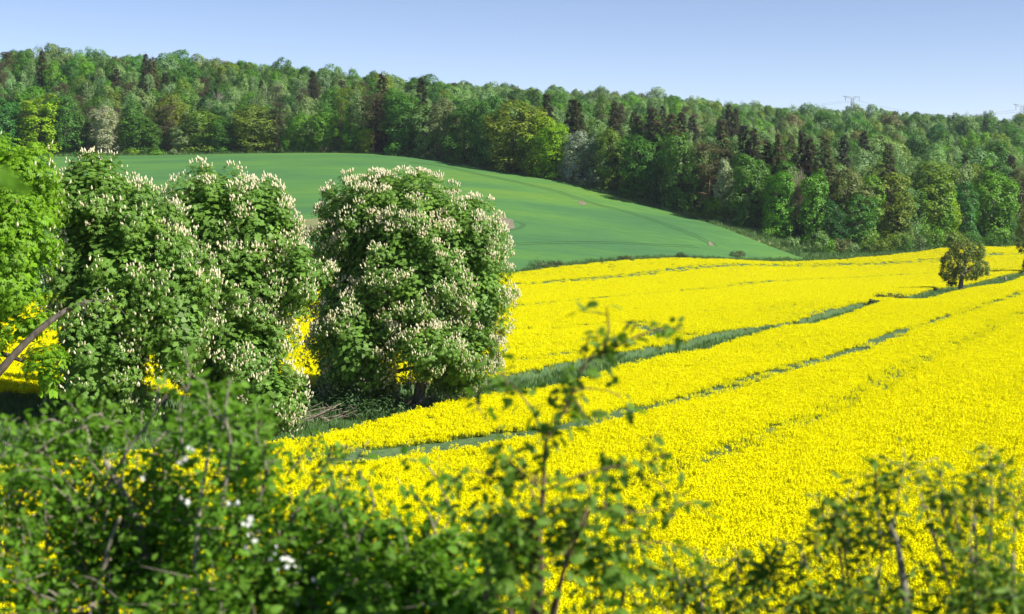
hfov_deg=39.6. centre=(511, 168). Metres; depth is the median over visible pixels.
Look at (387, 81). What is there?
broadleaf tree
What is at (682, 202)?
broadleaf tree
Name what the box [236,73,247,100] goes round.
tall broadleaf tree
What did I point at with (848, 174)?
broadleaf tree
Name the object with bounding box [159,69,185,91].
broadleaf tree
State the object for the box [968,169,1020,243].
broadleaf tree
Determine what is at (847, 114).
birch tree
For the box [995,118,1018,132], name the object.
broadleaf tree
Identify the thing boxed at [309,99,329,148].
broadleaf tree
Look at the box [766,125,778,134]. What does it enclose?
broadleaf tree
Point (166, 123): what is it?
pine tree
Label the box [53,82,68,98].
pine tree
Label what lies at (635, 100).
tall broadleaf tree
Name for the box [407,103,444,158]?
tall broadleaf tree
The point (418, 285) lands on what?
chestnut tree
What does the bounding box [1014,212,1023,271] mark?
ditch tree
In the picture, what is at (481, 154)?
broadleaf tree
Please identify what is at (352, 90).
broadleaf tree
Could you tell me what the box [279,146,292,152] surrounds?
scrub bush
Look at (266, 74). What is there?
broadleaf tree
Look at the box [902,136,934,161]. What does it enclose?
broadleaf tree
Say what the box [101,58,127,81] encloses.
broadleaf tree
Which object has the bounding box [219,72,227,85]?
birch tree
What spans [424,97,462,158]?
broadleaf tree
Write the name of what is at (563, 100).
broadleaf tree
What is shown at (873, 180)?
tall broadleaf tree
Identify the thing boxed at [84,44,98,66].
birch tree
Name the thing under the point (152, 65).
spruce tree
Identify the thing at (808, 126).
broadleaf tree
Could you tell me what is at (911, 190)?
birch tree
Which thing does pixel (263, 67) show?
broadleaf tree
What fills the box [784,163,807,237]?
birch tree
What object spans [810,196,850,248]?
broadleaf tree
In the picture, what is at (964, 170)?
broadleaf tree
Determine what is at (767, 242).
dry bank
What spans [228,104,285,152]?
broadleaf tree
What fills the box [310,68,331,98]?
broadleaf tree
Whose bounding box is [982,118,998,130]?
broadleaf tree
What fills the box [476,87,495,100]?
broadleaf tree
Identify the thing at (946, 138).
broadleaf tree
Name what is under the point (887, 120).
broadleaf tree
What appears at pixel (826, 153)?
spruce tree
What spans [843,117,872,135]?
broadleaf tree
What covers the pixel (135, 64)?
broadleaf tree
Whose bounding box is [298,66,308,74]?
broadleaf tree
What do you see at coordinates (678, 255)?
bush
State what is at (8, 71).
tall broadleaf tree
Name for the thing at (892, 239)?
scrub bush
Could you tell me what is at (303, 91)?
pine tree
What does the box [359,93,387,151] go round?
pine tree
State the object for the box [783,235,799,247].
scrub bush
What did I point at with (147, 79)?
birch tree
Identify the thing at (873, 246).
scrub bush
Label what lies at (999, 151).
broadleaf tree
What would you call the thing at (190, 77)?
broadleaf tree
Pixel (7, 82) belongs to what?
birch tree
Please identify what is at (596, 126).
forest
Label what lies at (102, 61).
broadleaf tree
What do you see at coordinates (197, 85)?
birch tree
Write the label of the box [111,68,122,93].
spruce tree
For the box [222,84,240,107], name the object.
birch tree
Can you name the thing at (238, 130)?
broadleaf tree
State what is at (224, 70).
broadleaf tree
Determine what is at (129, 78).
birch tree
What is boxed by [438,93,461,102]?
broadleaf tree
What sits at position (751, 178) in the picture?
broadleaf tree
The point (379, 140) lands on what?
spruce tree
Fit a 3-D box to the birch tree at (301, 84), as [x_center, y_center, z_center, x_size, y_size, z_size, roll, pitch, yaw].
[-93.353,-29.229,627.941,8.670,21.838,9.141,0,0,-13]
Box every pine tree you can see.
[0,71,9,88]
[1,52,15,79]
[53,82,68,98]
[70,95,86,134]
[110,80,124,105]
[121,81,136,113]
[153,105,178,152]
[197,76,210,98]
[267,101,289,151]
[268,86,281,101]
[296,88,308,106]
[333,87,350,150]
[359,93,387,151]
[686,142,727,212]
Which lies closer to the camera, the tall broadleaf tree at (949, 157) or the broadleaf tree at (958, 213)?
the broadleaf tree at (958, 213)
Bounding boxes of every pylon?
[842,96,860,110]
[1014,104,1023,114]
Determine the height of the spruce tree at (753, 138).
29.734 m
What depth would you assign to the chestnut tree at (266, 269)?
73.01 m
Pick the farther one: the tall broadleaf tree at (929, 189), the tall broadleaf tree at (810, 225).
the tall broadleaf tree at (929, 189)
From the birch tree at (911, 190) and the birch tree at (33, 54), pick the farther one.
the birch tree at (33, 54)
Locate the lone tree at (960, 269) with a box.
[938,238,990,289]
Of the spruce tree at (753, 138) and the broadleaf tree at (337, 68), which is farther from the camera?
the broadleaf tree at (337, 68)
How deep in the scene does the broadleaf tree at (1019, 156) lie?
553.53 m
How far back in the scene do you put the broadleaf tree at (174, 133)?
499.21 m
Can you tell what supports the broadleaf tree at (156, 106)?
on the ground at (32, 413)
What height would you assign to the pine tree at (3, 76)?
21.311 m
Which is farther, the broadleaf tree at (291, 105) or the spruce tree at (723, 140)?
the broadleaf tree at (291, 105)
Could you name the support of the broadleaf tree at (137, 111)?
on the ground at (32, 413)
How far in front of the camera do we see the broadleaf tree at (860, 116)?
806.22 m
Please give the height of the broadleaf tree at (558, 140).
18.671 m
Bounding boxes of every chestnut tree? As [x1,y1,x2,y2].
[0,131,72,398]
[34,146,227,444]
[153,155,339,438]
[297,165,521,408]
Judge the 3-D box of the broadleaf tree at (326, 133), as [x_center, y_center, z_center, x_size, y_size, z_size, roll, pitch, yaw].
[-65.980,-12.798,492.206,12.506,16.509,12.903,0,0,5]
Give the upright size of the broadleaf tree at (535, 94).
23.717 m
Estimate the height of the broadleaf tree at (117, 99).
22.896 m
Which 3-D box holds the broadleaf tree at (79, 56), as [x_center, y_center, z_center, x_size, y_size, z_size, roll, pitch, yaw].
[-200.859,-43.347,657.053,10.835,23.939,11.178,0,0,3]
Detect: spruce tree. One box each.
[32,50,48,90]
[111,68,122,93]
[136,54,154,101]
[140,57,161,98]
[159,73,173,103]
[303,70,319,105]
[365,72,399,152]
[407,78,428,152]
[531,92,562,171]
[556,97,589,175]
[563,95,591,180]
[600,102,627,187]
[624,110,637,165]
[625,115,649,188]
[632,106,664,196]
[650,113,691,203]
[663,112,699,199]
[687,115,702,145]
[701,119,733,210]
[723,104,734,136]
[728,107,740,139]
[728,125,762,218]
[735,124,774,221]
[765,131,800,222]
[793,133,811,226]
[797,131,854,234]
[798,138,818,225]
[833,135,857,208]
[856,130,871,162]
[877,140,901,236]
[960,155,971,177]
[1004,154,1016,169]
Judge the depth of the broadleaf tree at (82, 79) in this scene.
609.46 m
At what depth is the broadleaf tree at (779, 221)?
383.56 m
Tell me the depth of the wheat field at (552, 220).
388.22 m
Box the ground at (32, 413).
[0,137,1006,467]
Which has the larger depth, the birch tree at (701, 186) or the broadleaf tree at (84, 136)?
the broadleaf tree at (84, 136)
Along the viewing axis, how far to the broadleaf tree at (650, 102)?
728.98 m
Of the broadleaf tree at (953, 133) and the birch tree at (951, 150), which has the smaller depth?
the birch tree at (951, 150)
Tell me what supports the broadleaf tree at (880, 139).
on the ground at (32, 413)
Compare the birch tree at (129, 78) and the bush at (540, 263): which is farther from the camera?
the birch tree at (129, 78)
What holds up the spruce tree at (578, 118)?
on the ground at (32, 413)
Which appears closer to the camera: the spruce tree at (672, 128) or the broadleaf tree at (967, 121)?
the spruce tree at (672, 128)
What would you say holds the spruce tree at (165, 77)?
on the ground at (32, 413)
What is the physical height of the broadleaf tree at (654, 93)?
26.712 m
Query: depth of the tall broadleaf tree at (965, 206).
408.45 m
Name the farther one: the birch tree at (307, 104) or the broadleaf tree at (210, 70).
the broadleaf tree at (210, 70)
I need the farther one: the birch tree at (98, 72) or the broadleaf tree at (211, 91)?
the broadleaf tree at (211, 91)
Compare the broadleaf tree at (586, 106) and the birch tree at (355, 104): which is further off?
the broadleaf tree at (586, 106)
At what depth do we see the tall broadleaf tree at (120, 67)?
634.24 m
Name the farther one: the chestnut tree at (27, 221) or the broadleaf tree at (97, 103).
the broadleaf tree at (97, 103)
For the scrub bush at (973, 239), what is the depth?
406.15 m
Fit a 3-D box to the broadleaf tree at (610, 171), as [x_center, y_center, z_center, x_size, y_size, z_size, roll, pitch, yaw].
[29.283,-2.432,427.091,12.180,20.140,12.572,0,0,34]
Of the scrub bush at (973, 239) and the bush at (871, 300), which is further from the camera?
the scrub bush at (973, 239)
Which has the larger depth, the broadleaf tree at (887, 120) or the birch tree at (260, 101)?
the broadleaf tree at (887, 120)
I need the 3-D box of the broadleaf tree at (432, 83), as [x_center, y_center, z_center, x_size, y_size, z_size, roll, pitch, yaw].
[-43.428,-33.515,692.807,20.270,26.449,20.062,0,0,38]
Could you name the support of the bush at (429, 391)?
on the ground at (32, 413)
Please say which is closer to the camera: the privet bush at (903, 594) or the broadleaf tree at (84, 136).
the privet bush at (903, 594)
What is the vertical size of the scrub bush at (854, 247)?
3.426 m
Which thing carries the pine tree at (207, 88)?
on the ground at (32, 413)
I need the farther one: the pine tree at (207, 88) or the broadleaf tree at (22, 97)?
the pine tree at (207, 88)
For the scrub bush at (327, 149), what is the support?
on the ground at (32, 413)
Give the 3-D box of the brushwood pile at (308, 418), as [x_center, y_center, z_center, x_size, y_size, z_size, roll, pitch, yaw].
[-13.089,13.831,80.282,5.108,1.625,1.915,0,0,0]
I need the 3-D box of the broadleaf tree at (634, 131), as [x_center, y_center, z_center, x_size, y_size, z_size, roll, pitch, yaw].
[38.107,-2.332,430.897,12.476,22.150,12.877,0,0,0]
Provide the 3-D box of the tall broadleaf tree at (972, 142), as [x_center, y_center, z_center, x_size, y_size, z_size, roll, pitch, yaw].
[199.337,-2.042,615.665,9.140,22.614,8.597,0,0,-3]
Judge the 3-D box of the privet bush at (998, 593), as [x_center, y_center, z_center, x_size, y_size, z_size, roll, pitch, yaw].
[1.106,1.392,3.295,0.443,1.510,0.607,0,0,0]
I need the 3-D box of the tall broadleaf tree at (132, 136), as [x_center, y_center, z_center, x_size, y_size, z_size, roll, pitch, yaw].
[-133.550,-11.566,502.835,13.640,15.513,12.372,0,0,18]
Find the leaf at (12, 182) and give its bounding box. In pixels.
[0,166,34,194]
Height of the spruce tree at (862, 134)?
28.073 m
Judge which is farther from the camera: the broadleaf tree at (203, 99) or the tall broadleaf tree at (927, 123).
the tall broadleaf tree at (927, 123)
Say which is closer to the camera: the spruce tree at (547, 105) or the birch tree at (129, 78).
the spruce tree at (547, 105)
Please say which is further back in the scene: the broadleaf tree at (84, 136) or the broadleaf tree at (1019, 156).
the broadleaf tree at (1019, 156)
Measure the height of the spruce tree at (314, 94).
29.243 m
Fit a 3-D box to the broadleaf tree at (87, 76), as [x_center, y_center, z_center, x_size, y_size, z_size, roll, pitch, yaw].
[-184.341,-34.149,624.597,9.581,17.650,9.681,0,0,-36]
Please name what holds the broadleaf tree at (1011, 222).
on the ground at (32, 413)
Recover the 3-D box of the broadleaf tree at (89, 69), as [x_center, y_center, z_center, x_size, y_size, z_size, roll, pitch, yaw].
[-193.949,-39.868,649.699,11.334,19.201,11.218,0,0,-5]
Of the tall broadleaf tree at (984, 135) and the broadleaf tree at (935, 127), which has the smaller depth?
the tall broadleaf tree at (984, 135)
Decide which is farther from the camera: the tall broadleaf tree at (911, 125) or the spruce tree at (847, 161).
the tall broadleaf tree at (911, 125)
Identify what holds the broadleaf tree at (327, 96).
on the ground at (32, 413)
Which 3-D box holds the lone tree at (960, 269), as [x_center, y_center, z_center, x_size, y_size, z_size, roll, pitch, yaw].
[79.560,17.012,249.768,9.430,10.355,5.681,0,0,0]
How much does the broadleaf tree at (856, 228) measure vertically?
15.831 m
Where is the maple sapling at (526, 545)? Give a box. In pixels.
[439,299,721,613]
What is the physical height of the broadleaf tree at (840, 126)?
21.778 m
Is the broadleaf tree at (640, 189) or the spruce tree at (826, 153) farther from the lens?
the broadleaf tree at (640, 189)
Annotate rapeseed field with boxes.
[0,244,1023,613]
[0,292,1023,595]
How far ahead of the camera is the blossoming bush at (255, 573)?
3.80 m
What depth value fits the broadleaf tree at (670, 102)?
768.13 m
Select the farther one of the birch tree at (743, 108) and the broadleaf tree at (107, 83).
the birch tree at (743, 108)
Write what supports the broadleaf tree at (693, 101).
on the ground at (32, 413)
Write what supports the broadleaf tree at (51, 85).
on the ground at (32, 413)
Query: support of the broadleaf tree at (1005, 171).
on the ground at (32, 413)
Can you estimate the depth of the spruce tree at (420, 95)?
484.68 m
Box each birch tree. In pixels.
[5,77,24,122]
[6,86,20,125]
[21,72,33,93]
[26,44,43,63]
[77,80,96,110]
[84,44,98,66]
[94,68,104,96]
[94,74,107,96]
[96,97,119,145]
[121,68,137,95]
[140,72,155,99]
[159,79,175,96]
[190,78,203,106]
[201,98,214,136]
[212,100,226,110]
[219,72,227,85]
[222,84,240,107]
[243,93,267,140]
[247,75,258,91]
[260,83,274,108]
[269,79,284,107]
[276,77,288,101]
[292,79,308,103]
[298,95,317,147]
[347,94,370,150]
[459,81,470,97]
[469,90,478,102]
[657,95,668,114]
[687,136,708,202]
[706,107,715,125]
[737,101,751,115]
[781,121,798,140]
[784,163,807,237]
[810,119,822,130]
[841,109,854,121]
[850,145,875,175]
[897,186,920,242]
[909,186,929,244]
[947,145,961,163]
[984,135,1000,147]
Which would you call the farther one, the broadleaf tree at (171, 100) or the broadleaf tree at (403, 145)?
the broadleaf tree at (171, 100)
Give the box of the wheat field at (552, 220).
[33,153,803,292]
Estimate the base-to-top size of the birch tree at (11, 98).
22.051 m
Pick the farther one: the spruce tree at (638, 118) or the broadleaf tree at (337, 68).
the broadleaf tree at (337, 68)
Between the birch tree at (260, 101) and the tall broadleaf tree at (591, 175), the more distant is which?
the birch tree at (260, 101)
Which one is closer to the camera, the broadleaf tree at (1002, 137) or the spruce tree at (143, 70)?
the spruce tree at (143, 70)
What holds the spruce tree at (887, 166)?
on the ground at (32, 413)
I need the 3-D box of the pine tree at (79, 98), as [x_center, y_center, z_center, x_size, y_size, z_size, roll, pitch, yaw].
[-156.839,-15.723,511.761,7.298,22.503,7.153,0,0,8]
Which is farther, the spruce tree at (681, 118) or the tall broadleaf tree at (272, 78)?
the tall broadleaf tree at (272, 78)
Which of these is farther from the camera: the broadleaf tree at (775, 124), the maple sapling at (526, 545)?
the broadleaf tree at (775, 124)
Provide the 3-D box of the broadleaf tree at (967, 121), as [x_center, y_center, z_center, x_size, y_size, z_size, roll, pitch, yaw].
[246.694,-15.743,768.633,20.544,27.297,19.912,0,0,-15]
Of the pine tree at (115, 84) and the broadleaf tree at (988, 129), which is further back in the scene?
the broadleaf tree at (988, 129)
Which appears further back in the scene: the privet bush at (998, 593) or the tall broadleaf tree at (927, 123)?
the tall broadleaf tree at (927, 123)
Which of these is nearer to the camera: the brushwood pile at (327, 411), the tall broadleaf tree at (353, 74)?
the brushwood pile at (327, 411)
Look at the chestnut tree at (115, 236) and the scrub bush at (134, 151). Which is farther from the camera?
the scrub bush at (134, 151)
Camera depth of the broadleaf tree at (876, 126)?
692.30 m
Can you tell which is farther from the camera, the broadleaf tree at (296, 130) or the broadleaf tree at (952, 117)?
the broadleaf tree at (952, 117)
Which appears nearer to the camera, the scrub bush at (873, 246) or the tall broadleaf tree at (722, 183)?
the scrub bush at (873, 246)
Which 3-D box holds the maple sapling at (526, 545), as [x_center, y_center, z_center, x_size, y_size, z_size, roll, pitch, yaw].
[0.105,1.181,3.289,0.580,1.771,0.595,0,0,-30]
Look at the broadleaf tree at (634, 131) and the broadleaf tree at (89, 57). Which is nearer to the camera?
the broadleaf tree at (634, 131)
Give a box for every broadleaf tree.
[0,67,15,90]
[0,96,21,153]
[6,118,40,149]
[10,49,31,85]
[13,85,52,140]
[15,93,62,155]
[42,42,74,77]
[42,62,68,92]
[42,95,87,154]
[45,79,71,94]
[62,57,80,83]
[68,50,87,76]
[68,78,82,97]
[69,76,89,93]
[69,122,102,153]
[79,61,95,80]
[82,49,100,79]
[82,105,122,153]
[83,71,102,95]
[83,96,104,147]
[94,48,110,73]
[95,79,118,126]
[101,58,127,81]
[101,84,114,107]
[104,91,121,147]
[113,65,125,80]
[115,114,152,153]
[116,100,145,152]
[119,55,143,93]
[119,92,142,146]
[127,86,155,147]
[138,117,165,154]
[144,100,179,151]
[146,89,162,105]
[153,88,196,109]
[154,91,186,149]
[155,49,191,69]
[155,54,179,80]
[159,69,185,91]
[166,125,191,154]
[170,62,202,101]
[176,77,194,96]
[177,109,226,153]
[191,53,210,68]
[195,93,222,108]
[195,96,216,116]
[197,72,214,103]
[199,59,220,97]
[199,63,217,96]
[206,118,237,153]
[211,106,232,151]
[215,62,239,92]
[216,80,233,97]
[222,66,236,103]
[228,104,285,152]
[232,108,244,151]
[235,94,254,106]
[236,59,246,68]
[236,69,262,92]
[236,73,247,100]
[238,62,256,72]
[254,63,271,84]
[258,66,284,101]
[269,72,282,97]
[270,56,291,79]
[274,94,295,109]
[278,106,294,150]
[279,112,312,151]
[287,69,299,83]
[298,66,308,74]
[303,108,338,152]
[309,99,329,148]
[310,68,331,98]
[311,102,333,142]
[315,64,341,100]
[323,85,348,141]
[331,70,347,90]
[339,121,363,152]
[346,67,359,83]
[346,83,365,96]
[353,126,375,152]
[364,70,395,92]
[379,87,409,104]
[379,91,425,155]
[385,74,407,90]
[404,73,438,93]
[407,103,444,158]
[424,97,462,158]
[437,98,485,163]
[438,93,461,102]
[447,86,473,103]
[466,95,504,167]
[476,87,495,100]
[479,99,550,172]
[482,81,507,95]
[495,89,525,109]
[517,112,563,176]
[522,89,545,106]
[531,123,576,179]
[543,84,564,95]
[550,91,566,104]
[556,164,570,181]
[560,130,589,182]
[573,98,594,114]
[577,137,608,186]
[585,88,616,102]
[588,127,627,190]
[593,97,610,117]
[598,94,607,103]
[614,133,657,199]
[617,93,647,106]
[619,126,657,195]
[628,95,640,104]
[630,101,646,110]
[633,106,647,115]
[644,86,666,103]
[645,151,674,203]
[646,97,660,114]
[656,132,706,212]
[658,94,678,113]
[669,99,683,113]
[686,95,705,108]
[696,103,718,121]
[699,117,714,131]
[702,196,730,220]
[706,100,722,114]
[711,157,735,222]
[723,153,771,228]
[748,101,764,112]
[752,119,766,132]
[760,170,797,237]
[763,160,812,232]
[764,105,773,115]
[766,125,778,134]
[768,118,784,132]
[774,108,787,121]
[777,112,806,132]
[779,120,790,133]
[797,121,815,135]
[797,168,831,244]
[799,102,819,117]
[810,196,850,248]
[813,111,841,127]
[817,128,834,142]
[824,166,875,238]
[825,122,841,135]
[834,193,882,249]
[835,122,849,132]
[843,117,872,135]
[844,103,868,118]
[849,130,863,139]
[852,111,866,126]
[856,173,889,243]
[861,134,906,160]
[864,120,884,134]
[865,103,880,117]
[872,172,915,247]
[876,112,903,130]
[881,123,896,137]
[889,125,917,138]
[890,130,911,140]
[893,137,904,144]
[902,114,925,128]
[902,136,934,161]
[904,158,960,245]
[905,120,918,133]
[907,133,923,152]
[917,148,946,172]
[921,120,932,133]
[922,178,958,245]
[924,142,946,160]
[925,124,947,142]
[931,130,952,146]
[934,190,963,242]
[944,151,956,167]
[946,112,964,126]
[947,163,974,230]
[948,115,984,135]
[948,130,959,141]
[949,146,998,172]
[950,182,981,245]
[955,124,971,138]
[957,135,969,152]
[960,163,989,226]
[965,138,979,151]
[966,129,980,153]
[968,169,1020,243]
[971,140,1012,168]
[973,131,993,148]
[975,127,999,138]
[976,157,992,179]
[979,110,997,123]
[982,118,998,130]
[983,161,1023,235]
[989,207,1018,243]
[991,131,1010,147]
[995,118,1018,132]
[1000,125,1023,139]
[1002,165,1023,236]
[1007,145,1023,164]
[1008,135,1023,152]
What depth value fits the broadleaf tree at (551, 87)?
853.71 m
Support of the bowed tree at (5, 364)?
on the ground at (32, 413)
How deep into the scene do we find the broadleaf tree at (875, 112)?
897.25 m
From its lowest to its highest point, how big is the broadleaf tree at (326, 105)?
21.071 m
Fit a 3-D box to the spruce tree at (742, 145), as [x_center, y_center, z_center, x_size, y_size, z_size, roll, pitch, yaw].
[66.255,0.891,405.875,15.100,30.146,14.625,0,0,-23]
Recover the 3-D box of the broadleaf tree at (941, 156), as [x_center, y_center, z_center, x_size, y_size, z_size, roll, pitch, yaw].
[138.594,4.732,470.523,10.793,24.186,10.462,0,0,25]
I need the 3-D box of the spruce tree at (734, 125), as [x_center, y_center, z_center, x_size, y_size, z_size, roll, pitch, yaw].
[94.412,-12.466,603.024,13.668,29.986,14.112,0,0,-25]
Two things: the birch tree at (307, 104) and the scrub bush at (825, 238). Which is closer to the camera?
the scrub bush at (825, 238)
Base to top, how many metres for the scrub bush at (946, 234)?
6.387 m
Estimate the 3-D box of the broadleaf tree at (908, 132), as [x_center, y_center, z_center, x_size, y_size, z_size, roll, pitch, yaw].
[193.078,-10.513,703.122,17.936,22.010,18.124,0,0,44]
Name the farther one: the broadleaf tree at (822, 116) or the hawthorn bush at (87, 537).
the broadleaf tree at (822, 116)
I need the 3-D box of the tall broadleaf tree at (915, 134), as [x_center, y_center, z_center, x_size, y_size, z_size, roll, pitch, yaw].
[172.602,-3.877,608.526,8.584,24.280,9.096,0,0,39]
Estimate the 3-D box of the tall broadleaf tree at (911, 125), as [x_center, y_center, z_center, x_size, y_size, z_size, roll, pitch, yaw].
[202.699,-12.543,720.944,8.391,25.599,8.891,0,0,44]
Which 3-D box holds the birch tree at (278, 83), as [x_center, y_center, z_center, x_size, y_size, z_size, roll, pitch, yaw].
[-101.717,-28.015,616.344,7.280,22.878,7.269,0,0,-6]
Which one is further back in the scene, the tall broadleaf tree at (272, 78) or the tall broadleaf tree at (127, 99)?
the tall broadleaf tree at (272, 78)
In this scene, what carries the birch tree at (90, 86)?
on the ground at (32, 413)
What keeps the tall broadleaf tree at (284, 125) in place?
on the ground at (32, 413)
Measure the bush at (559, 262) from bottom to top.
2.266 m
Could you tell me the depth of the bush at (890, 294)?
220.53 m
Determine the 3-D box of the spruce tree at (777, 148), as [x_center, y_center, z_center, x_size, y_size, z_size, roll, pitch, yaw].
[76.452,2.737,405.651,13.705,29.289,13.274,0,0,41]
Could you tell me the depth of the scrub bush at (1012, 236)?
420.05 m
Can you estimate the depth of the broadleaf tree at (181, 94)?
559.70 m
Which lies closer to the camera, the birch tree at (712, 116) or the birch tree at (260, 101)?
the birch tree at (260, 101)
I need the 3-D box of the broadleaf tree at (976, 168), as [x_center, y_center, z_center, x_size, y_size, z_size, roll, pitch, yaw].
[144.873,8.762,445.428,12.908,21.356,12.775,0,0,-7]
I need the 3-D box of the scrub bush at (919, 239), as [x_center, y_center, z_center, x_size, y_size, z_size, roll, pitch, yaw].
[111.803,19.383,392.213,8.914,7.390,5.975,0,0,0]
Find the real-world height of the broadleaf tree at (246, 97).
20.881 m
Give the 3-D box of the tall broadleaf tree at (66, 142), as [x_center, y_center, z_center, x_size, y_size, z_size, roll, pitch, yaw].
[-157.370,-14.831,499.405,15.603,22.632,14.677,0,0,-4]
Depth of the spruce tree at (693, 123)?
571.64 m
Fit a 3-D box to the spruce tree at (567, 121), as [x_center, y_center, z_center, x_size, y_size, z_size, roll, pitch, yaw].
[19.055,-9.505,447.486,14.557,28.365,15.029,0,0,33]
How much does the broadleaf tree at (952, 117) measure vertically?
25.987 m
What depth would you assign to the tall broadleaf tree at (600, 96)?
752.94 m
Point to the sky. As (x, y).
(945, 57)
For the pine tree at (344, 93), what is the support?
on the ground at (32, 413)
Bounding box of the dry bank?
[748,237,788,250]
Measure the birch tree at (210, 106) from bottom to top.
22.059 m
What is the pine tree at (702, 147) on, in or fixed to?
on the ground at (32, 413)
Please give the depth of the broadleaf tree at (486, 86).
744.45 m
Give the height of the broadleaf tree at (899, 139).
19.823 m
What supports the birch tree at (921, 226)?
on the ground at (32, 413)
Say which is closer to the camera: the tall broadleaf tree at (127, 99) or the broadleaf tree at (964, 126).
the tall broadleaf tree at (127, 99)
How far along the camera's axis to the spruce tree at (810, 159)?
407.83 m
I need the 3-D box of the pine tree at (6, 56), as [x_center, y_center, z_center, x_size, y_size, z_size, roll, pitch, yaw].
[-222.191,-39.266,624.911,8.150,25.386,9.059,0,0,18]
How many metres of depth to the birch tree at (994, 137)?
650.53 m
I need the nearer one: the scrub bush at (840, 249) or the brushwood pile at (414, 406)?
the brushwood pile at (414, 406)
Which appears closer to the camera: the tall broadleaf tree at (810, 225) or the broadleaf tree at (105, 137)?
the tall broadleaf tree at (810, 225)
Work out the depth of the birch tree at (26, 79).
599.43 m
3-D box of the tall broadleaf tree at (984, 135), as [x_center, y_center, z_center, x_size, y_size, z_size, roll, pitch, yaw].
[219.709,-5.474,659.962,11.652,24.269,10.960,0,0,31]
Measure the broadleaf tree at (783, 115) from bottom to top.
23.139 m
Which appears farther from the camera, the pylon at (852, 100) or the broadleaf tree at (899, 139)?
the pylon at (852, 100)
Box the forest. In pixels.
[0,48,1023,239]
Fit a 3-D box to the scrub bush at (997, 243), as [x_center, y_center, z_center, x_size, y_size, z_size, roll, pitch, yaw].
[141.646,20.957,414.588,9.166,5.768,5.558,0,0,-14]
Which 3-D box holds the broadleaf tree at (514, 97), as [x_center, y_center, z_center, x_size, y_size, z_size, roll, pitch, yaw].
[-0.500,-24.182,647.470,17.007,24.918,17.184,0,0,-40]
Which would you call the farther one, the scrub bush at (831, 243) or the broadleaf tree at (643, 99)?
the broadleaf tree at (643, 99)
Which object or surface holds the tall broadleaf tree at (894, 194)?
on the ground at (32, 413)
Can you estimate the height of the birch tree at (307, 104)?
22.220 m
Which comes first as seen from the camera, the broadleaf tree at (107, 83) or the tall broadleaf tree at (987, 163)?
the tall broadleaf tree at (987, 163)
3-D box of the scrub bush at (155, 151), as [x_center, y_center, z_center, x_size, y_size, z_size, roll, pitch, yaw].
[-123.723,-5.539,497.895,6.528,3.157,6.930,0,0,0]
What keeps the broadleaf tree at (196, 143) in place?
on the ground at (32, 413)
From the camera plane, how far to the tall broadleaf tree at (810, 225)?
381.79 m
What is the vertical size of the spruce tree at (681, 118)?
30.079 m
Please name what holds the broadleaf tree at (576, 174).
on the ground at (32, 413)
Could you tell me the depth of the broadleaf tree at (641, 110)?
680.40 m
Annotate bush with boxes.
[0,375,242,613]
[119,345,378,613]
[120,148,139,153]
[149,148,164,154]
[263,445,527,613]
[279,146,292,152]
[301,385,410,422]
[316,145,335,152]
[425,380,475,400]
[483,385,509,392]
[528,257,555,268]
[547,259,562,265]
[607,537,814,613]
[618,255,631,259]
[674,252,688,257]
[692,210,712,218]
[729,250,745,256]
[749,437,954,613]
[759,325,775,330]
[760,226,778,236]
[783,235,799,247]
[803,228,829,251]
[812,238,835,253]
[829,238,853,253]
[846,242,860,252]
[855,231,888,252]
[868,299,878,304]
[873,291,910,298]
[874,233,902,251]
[887,443,1023,613]
[891,233,916,251]
[904,227,933,249]
[919,226,945,247]
[943,227,969,245]
[960,231,992,245]
[982,231,1010,246]
[1006,233,1023,245]
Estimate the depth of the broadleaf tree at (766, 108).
828.99 m
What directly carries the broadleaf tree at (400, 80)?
on the ground at (32, 413)
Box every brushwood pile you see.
[286,400,324,425]
[305,403,359,423]
[381,389,448,408]
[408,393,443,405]
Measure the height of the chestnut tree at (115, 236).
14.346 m
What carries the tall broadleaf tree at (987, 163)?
on the ground at (32, 413)
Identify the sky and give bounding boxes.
[0,0,1023,120]
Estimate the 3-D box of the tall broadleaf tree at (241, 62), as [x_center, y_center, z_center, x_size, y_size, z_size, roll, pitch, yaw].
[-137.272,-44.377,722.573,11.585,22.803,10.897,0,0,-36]
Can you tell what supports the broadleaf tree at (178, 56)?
on the ground at (32, 413)
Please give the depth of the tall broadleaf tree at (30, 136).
492.64 m
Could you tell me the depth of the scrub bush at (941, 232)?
393.70 m
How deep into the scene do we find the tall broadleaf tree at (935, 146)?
524.36 m
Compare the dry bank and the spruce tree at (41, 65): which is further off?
the spruce tree at (41, 65)
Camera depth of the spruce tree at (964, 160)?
465.69 m
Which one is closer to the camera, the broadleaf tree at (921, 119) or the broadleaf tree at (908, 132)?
the broadleaf tree at (908, 132)
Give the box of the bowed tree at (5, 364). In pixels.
[0,287,127,376]
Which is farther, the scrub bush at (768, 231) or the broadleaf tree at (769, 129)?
the broadleaf tree at (769, 129)
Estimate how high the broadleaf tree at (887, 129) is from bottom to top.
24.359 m
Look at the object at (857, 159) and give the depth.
448.65 m

